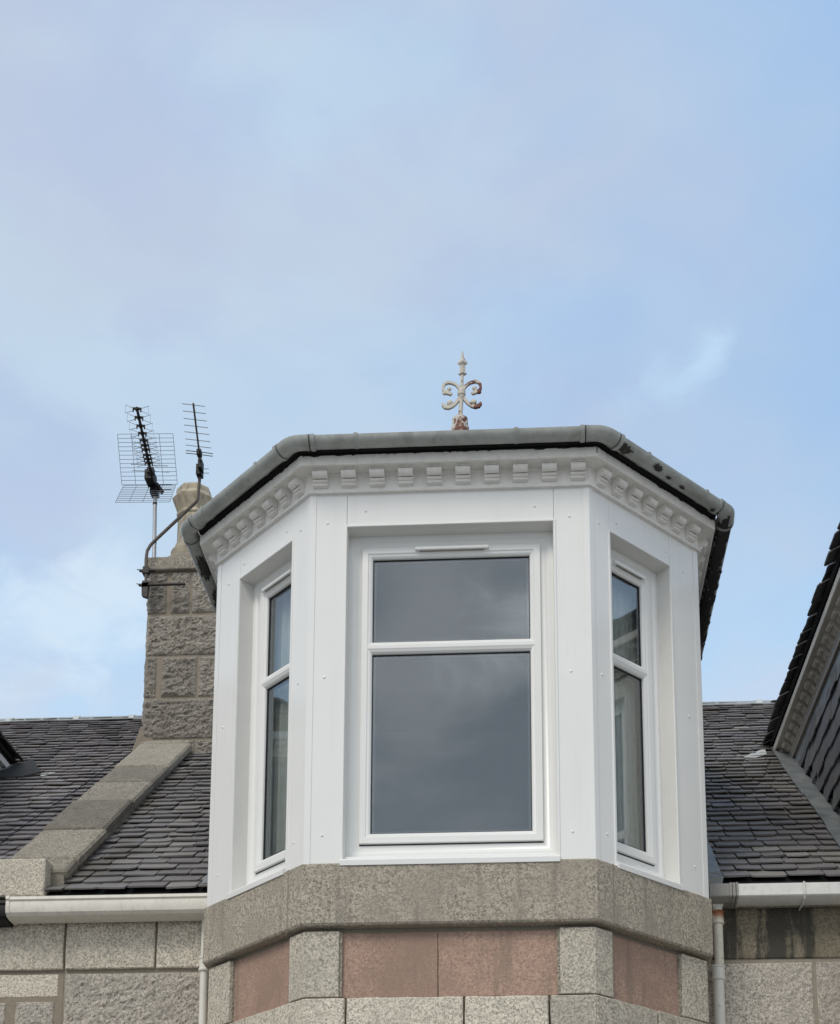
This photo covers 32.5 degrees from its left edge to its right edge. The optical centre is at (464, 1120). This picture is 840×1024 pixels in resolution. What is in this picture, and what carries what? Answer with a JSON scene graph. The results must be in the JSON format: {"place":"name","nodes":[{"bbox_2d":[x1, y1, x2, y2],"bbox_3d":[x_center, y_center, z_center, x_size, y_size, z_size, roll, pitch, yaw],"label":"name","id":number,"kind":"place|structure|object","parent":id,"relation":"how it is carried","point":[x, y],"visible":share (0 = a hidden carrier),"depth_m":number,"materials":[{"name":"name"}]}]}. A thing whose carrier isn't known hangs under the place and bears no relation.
{"place":"outdoors","nodes":[
{"label":"outdoors","id":0,"kind":"place"},
{"bbox_2d":[0,0,839,718],"label":"sky","id":1,"kind":"structure","parent":0,"point":[281,219],"materials":[{"name":"blue"}]},
{"bbox_3d":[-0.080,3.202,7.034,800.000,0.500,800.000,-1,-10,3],"label":"ground","id":2,"kind":"structure","parent":0,"visible":0},
{"bbox_2d":[0,715,142,1023],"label":"granite house","id":3,"kind":"structure","parent":2,"relation":"on","point":[45,763],"depth_m":11.36,"materials":[{"name":"grey stone"}]},
{"bbox_2d":[0,751,131,843],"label":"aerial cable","id":4,"kind":"object","parent":3,"relation":"on","point":[64,797],"visible":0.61,"depth_m":11.24,"materials":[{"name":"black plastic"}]},
{"bbox_2d":[0,425,839,1023],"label":"granite house","id":5,"kind":"structure","parent":2,"relation":"on","point":[454,851],"depth_m":8.49,"materials":[{"name":"stone"}]},
{"bbox_2d":[115,405,177,556],"bbox_3d":[-2.962,-5.789,12.818,0.588,1.391,1.173,-1,-10,3],"label":"tv aerial","id":6,"kind":"object","parent":5,"relation":"attached to","point":[154,486],"visible":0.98,"depth_m":13.24,"materials":[{"name":"grey metal"}]},
{"bbox_2d":[136,403,212,598],"bbox_3d":[-2.431,-5.342,12.595,0.504,1.268,1.184,6,-12,-30],"label":"tv aerial","id":7,"kind":"object","parent":5,"relation":"attached to","point":[145,584],"visible":1,"depth_m":12.86,"materials":[{"name":"paint"}]},
{"bbox_2d":[226,559,291,899],"bbox_3d":[-1.134,-2.332,8.479,0.203,2.052,0.572,9,-14,-41],"label":"window","id":8,"kind":"structure","parent":5,"relation":"in","point":[262,868],"depth_m":8.62,"materials":[{"name":"white plastic"}]},
{"bbox_2d":[269,591,290,855],"bbox_3d":[-1.108,-2.317,8.665,0.056,2.050,0.300,9,-14,-42],"label":"curtain","id":9,"kind":"object","parent":5,"relation":"hanging from","point":[278,792],"visible":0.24,"depth_m":8.66,"materials":[{"name":"grey fabric"}]},
{"bbox_2d":[340,532,559,865],"bbox_3d":[-0.081,-2.396,8.140,1.204,2.052,0.203,-1,-10,3],"label":"window","id":10,"kind":"structure","parent":5,"relation":"in","point":[538,843],"depth_m":8.19,"materials":[{"name":"white plastic"}]},
{"bbox_2d":[442,351,481,429],"bbox_3d":[-0.022,-5.027,10.175,0.286,0.923,0.139,-1,-10,3],"label":"roof finial","id":11,"kind":"object","parent":5,"relation":"on","point":[460,421],"visible":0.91,"depth_m":10.18,"materials":[{"name":"beige paint"}]},
{"bbox_2d":[612,579,639,848],"bbox_3d":[0.975,-2.340,8.558,0.290,2.050,0.056,9,-14,-42],"label":"curtain","id":12,"kind":"object","parent":5,"relation":"hanging from","point":[627,789],"visible":0.39,"depth_m":8.53,"materials":[{"name":"grey fabric"}]},
{"bbox_2d":[610,547,683,890],"bbox_3d":[0.986,-2.355,8.374,0.557,2.052,0.203,9,-14,-41],"label":"window","id":13,"kind":"structure","parent":5,"relation":"in","point":[647,861],"depth_m":8.50,"materials":[{"name":"white plastic"}]}
]}

